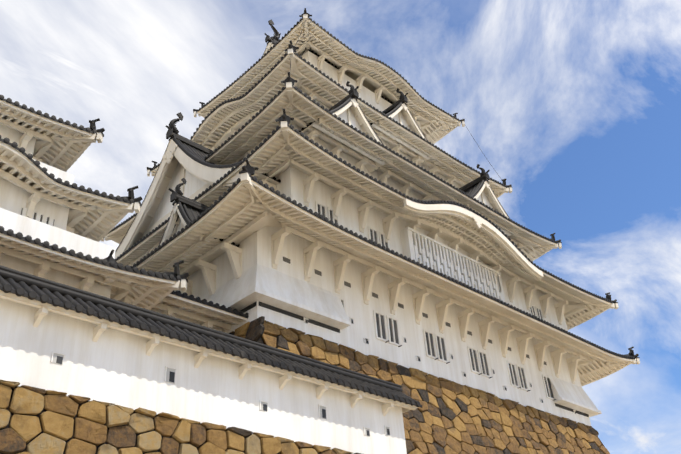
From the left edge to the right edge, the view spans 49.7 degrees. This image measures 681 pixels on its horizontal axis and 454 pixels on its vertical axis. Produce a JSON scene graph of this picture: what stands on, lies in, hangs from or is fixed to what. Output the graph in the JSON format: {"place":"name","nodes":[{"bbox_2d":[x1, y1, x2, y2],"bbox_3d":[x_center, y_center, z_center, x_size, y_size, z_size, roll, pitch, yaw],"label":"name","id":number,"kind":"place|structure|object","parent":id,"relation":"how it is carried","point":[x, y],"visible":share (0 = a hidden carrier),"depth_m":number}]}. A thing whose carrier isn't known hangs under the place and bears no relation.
{"place":"outdoors","nodes":[
{"label":"outdoors","id":0,"kind":"place"},
{"bbox_2d":[0,118,223,331],"bbox_3d":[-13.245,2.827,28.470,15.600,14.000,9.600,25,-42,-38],"label":"keep walls","id":1,"kind":"structure","parent":0,"point":[13,199],"depth_m":26.61},
{"bbox_2d":[21,208,54,225],"bbox_3d":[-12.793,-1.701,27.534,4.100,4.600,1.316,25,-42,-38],"label":"keep shutters","id":2,"kind":"object","parent":1,"relation":"attached to","point":[40,218],"visible":0.16,"depth_m":27.36},
{"bbox_2d":[0,100,247,329],"bbox_3d":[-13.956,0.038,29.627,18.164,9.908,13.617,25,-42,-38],"label":"roof eaves","id":3,"kind":"object","parent":1,"relation":"attached to","point":[61,146],"visible":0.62,"depth_m":27.68},
{"bbox_2d":[0,95,248,317],"bbox_3d":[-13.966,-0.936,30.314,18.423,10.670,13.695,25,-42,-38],"label":"roof tiles","id":4,"kind":"object","parent":1,"relation":"on","point":[110,261],"visible":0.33,"depth_m":26.69},
{"bbox_2d":[0,298,406,453],"bbox_3d":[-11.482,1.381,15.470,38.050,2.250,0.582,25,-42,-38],"label":"wall","id":5,"kind":"structure","parent":0,"point":[116,367],"depth_m":21.00},
{"bbox_2d":[0,290,417,415],"bbox_3d":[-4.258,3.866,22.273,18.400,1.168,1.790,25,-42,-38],"label":"roof eaves","id":6,"kind":"object","parent":5,"relation":"attached to","point":[98,330],"visible":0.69,"depth_m":21.49},
{"bbox_2d":[0,265,422,407],"bbox_3d":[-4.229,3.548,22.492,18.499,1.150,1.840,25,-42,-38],"label":"roof tiles","id":7,"kind":"object","parent":5,"relation":"on","point":[33,287],"visible":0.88,"depth_m":21.69},
{"bbox_2d":[52,353,389,436],"bbox_3d":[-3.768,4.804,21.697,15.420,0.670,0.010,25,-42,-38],"label":"loophole frames","id":8,"kind":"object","parent":5,"relation":"in","point":[55,355],"visible":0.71,"depth_m":20.97},
{"bbox_2d":[56,356,389,435],"bbox_3d":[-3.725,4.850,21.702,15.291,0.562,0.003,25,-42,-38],"label":"loopholes","id":9,"kind":"object","parent":5,"relation":"in","point":[171,375],"visible":1,"depth_m":20.98},
{"bbox_2d":[0,316,609,453],"bbox_3d":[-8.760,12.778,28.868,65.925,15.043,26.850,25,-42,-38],"label":"stone base","id":10,"kind":"object","parent":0,"point":[451,417],"depth_m":29.05},
{"bbox_2d":[0,0,680,453],"label":"sky","id":11,"kind":"structure","parent":0,"point":[576,104]},
{"bbox_2d":[142,50,601,425],"bbox_3d":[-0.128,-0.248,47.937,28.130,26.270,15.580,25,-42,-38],"label":"keep walls","id":12,"kind":"structure","parent":0,"point":[285,286],"depth_m":36.91},
{"bbox_2d":[101,14,639,385],"bbox_3d":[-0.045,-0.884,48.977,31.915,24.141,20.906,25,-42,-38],"label":"roof eaves","id":13,"kind":"object","parent":12,"relation":"attached to","point":[245,208],"visible":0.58,"depth_m":39.90},
{"bbox_2d":[108,8,639,358],"bbox_3d":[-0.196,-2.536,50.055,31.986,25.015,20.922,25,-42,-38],"label":"roof tiles","id":14,"kind":"object","parent":12,"relation":"on","point":[193,211],"visible":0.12,"depth_m":39.72},
{"bbox_2d":[239,22,588,416],"bbox_3d":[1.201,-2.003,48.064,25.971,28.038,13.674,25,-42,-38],"label":"window openings","id":15,"kind":"object","parent":12,"relation":"in","point":[276,309],"visible":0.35,"depth_m":34.86},
{"bbox_2d":[283,204,552,397],"bbox_3d":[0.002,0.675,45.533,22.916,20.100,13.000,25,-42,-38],"label":"keep shutters","id":16,"kind":"object","parent":12,"relation":"attached to","point":[317,272],"visible":0.25,"depth_m":37.26},
{"bbox_2d":[305,318,575,411],"bbox_3d":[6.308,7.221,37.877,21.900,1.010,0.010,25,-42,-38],"label":"loopholes","id":17,"kind":"object","parent":12,"relation":"in","point":[418,357],"visible":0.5,"depth_m":35.32}
]}

